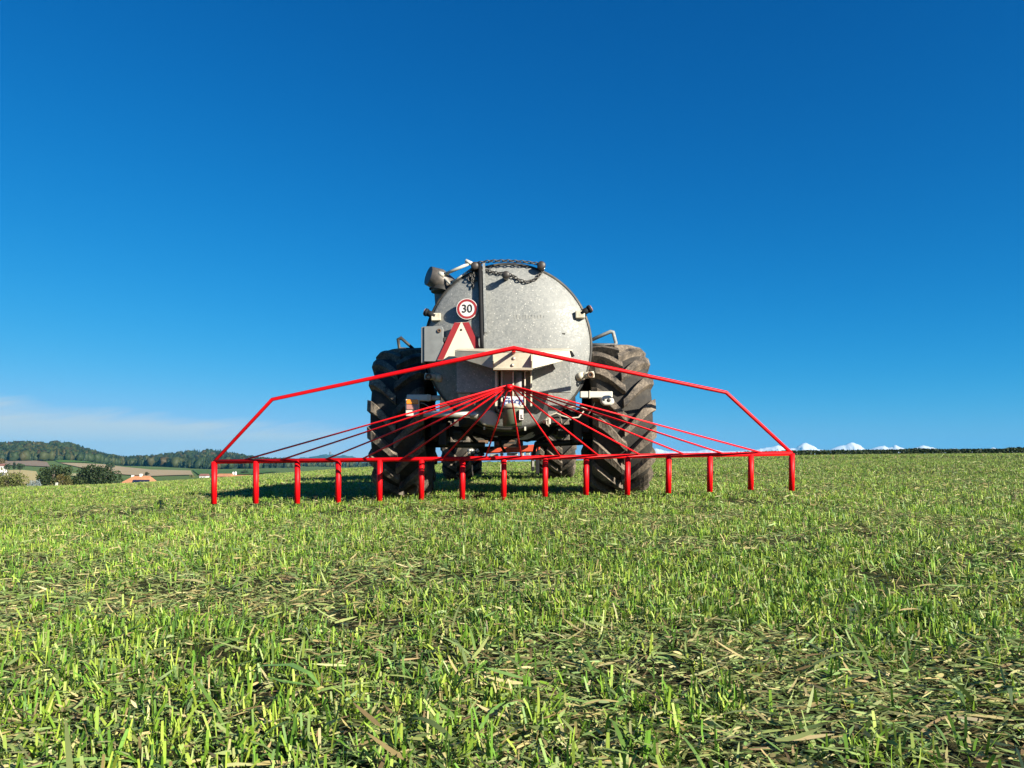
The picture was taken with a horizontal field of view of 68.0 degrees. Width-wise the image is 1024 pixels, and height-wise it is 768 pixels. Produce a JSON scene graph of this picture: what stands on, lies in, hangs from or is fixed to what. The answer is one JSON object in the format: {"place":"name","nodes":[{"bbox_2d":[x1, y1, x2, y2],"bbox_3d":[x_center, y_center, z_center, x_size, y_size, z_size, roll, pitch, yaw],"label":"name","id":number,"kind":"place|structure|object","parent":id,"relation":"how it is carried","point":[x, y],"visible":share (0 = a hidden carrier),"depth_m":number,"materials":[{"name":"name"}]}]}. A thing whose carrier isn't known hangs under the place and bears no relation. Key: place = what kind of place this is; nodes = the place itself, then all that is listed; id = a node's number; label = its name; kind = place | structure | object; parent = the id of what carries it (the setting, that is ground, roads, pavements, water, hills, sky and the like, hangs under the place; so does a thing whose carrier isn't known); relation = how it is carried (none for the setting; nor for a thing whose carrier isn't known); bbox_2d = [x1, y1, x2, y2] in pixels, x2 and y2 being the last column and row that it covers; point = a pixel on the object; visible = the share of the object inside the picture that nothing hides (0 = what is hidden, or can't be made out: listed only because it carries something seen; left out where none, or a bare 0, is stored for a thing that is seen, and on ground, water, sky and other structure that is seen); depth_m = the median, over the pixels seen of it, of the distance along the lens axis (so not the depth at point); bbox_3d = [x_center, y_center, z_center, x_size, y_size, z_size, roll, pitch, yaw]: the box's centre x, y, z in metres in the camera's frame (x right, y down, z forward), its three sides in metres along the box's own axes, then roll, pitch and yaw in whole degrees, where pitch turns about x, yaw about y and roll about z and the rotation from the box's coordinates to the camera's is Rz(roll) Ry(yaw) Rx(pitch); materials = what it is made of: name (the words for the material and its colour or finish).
{"place":"outdoors","nodes":[
{"label":"outdoors","id":0,"kind":"place"},
{"bbox_2d":[1,470,37,483],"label":"mown field","id":1,"kind":"structure","parent":0,"point":[31,475],"depth_m":710.21,"materials":[{"name":"beige plant"}]},
{"bbox_2d":[2,460,48,465],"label":"ploughed field","id":2,"kind":"structure","parent":0,"point":[35,463],"depth_m":1249.14,"materials":[{"name":"brown soil"}]},
{"bbox_2d":[55,460,93,462],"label":"clover field","id":3,"kind":"structure","parent":0,"point":[70,461],"depth_m":1436.94,"materials":[{"name":"green plant"}]},
{"bbox_2d":[63,463,192,475],"bbox_3d":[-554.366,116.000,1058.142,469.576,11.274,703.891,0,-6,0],"label":"stubble field","id":4,"kind":"structure","parent":0,"point":[130,471],"depth_m":985.38,"materials":[{"name":"beige plant"}]},
{"bbox_2d":[106,461,114,469],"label":"tree","id":5,"kind":"object","parent":4,"relation":"on","point":[110,464],"visible":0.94,"depth_m":874.27,"materials":[{"name":"green plant"}]},
{"bbox_2d":[8,461,440,485],"bbox_3d":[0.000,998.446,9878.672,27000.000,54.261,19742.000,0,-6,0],"label":"terrain","id":6,"kind":"structure","parent":0,"point":[165,477],"depth_m":1081.59,"materials":[{"name":"green plant"}]},
{"bbox_2d":[0,464,7,475],"bbox_3d":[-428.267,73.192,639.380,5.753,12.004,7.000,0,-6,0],"label":"cottage","id":7,"kind":"structure","parent":6,"relation":"on","point":[2,466],"depth_m":636.87,"materials":[{"name":"white tile"}]},
{"bbox_2d":[3,463,10,470],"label":"tree","id":8,"kind":"object","parent":6,"relation":"on","point":[7,466],"visible":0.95,"depth_m":625.31,"materials":[{"name":"green plant"}]},
{"bbox_2d":[0,468,29,486],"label":"shrub","id":9,"kind":"object","parent":6,"relation":"on","point":[10,480],"visible":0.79,"depth_m":188.22,"materials":[{"name":"green plant"}]},
{"bbox_2d":[16,463,24,469],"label":"tree","id":10,"kind":"object","parent":6,"relation":"on","point":[20,466],"visible":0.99,"depth_m":635.64,"materials":[{"name":"green plant"}]},
{"bbox_2d":[27,479,41,485],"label":"shrub","id":11,"kind":"object","parent":6,"relation":"on","point":[34,483],"visible":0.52,"depth_m":197.81,"materials":[{"name":"grey plant"}]},
{"bbox_2d":[35,464,74,485],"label":"broadleaf tree","id":12,"kind":"object","parent":6,"relation":"on","point":[45,477],"visible":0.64,"depth_m":257.11,"materials":[{"name":"green plant"}]},
{"bbox_2d":[0,440,122,465],"bbox_3d":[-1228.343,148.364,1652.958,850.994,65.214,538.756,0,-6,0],"label":"forest","id":13,"kind":"object","parent":6,"relation":"on","point":[24,450],"visible":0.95,"depth_m":1497.84,"materials":[{"name":"green plant"}]},
{"bbox_2d":[50,474,72,485],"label":"shrub","id":14,"kind":"object","parent":6,"relation":"on","point":[62,478],"visible":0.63,"depth_m":207.90,"materials":[{"name":"green plant"}]},
{"bbox_2d":[70,475,88,484],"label":"shrub","id":15,"kind":"object","parent":6,"relation":"on","point":[77,480],"visible":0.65,"depth_m":232.28,"materials":[{"name":"green plant"}]},
{"bbox_2d":[75,464,123,483],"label":"broadleaf tree","id":16,"kind":"object","parent":6,"relation":"on","point":[93,475],"visible":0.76,"depth_m":236.38,"materials":[{"name":"green plant"}]},
{"bbox_2d":[121,474,155,482],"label":"farmhouse","id":17,"kind":"object","parent":6,"relation":"on","point":[140,478],"visible":0.38,"depth_m":330.86,"materials":[{"name":"orange tile"}]},
{"bbox_2d":[99,449,293,468],"bbox_3d":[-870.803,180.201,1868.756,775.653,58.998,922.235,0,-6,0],"label":"forest","id":18,"kind":"object","parent":6,"relation":"on","point":[195,459],"visible":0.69,"depth_m":1598.02,"materials":[{"name":"green plant"}]},
{"bbox_2d":[199,474,209,477],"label":"cottage","id":19,"kind":"structure","parent":6,"relation":"on","point":[203,475],"depth_m":616.53,"materials":[{"name":"white tile"}]},
{"bbox_2d":[217,474,234,476],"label":"barn","id":20,"kind":"structure","parent":6,"relation":"on","point":[223,475],"depth_m":597.99,"materials":[{"name":"orange tile"}]},
{"bbox_2d":[300,461,522,466],"bbox_3d":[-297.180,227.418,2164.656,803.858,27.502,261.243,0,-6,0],"label":"tree belt","id":21,"kind":"object","parent":6,"relation":"on","point":[351,464],"visible":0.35,"depth_m":2074.02,"materials":[{"name":"green plant"}]},
{"bbox_2d":[744,447,1023,454],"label":"hedge","id":22,"kind":"object","parent":6,"relation":"on","point":[922,451],"visible":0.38,"depth_m":150.97,"materials":[{"name":"green plant"}]},
{"bbox_2d":[193,470,276,474],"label":"beet field","id":23,"kind":"structure","parent":0,"point":[199,472],"depth_m":955.76,"materials":[{"name":"green plant"}]},
{"bbox_2d":[293,454,366,462],"bbox_3d":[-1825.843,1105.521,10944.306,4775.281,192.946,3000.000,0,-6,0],"label":"hills","id":24,"kind":"structure","parent":0,"point":[327,456],"depth_m":10555.60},
{"bbox_2d":[0,452,1023,767],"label":"field","id":25,"kind":"structure","parent":0,"point":[976,763],"depth_m":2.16,"materials":[{"name":"green plant"}]},
{"bbox_2d":[241,663,319,686],"bbox_3d":[-0.551,0.698,1.822,0.204,0.040,0.068,-3,-6,26],"label":"fallen leaf","id":26,"kind":"object","parent":25,"relation":"on","point":[302,669],"visible":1,"depth_m":1.82,"materials":[{"name":"green plant"}]},
{"bbox_2d":[468,488,488,498],"bbox_3d":[-0.386,1.213,8.466,0.392,0.151,0.310,-3,-6,27],"label":"weed","id":27,"kind":"object","parent":25,"relation":"on","point":[480,494],"visible":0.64,"depth_m":8.42,"materials":[{"name":"green plant"}]},
{"bbox_2d":[211,346,794,503],"bbox_3d":[-0.093,0.458,7.565,6.168,1.514,1.496,0,-6,0],"label":"spreader boom","id":28,"kind":"object","parent":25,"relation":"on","point":[504,459],"visible":1,"depth_m":7.98,"materials":[{"name":"red metal"}]},
{"bbox_2d":[439,398,576,479],"bbox_3d":[-0.073,0.554,14.976,2.362,2.599,4.189,-1,-6,0],"label":"tractor","id":29,"kind":"object","parent":25,"relation":"on","point":[558,469],"visible":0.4,"depth_m":13.20,"materials":[{"name":"rubber"}]},
{"bbox_2d":[367,259,656,496],"bbox_3d":[-0.010,0.197,10.511,3.181,2.608,6.545,-1,-6,0],"label":"slurry tanker","id":30,"kind":"object","parent":25,"relation":"on","point":[478,308],"visible":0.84,"depth_m":8.10,"materials":[{"name":"metal"}]},
{"bbox_2d":[0,0,1023,461],"label":"sky","id":31,"kind":"structure","parent":0,"point":[810,213],"materials":[{"name":"blue"}]},
{"bbox_2d":[654,442,995,453],"bbox_3d":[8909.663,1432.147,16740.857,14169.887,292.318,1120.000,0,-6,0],"label":"mountains","id":32,"kind":"structure","parent":0,"point":[848,446],"depth_m":16673.03,"materials":[{"name":"white snow"}]}
]}

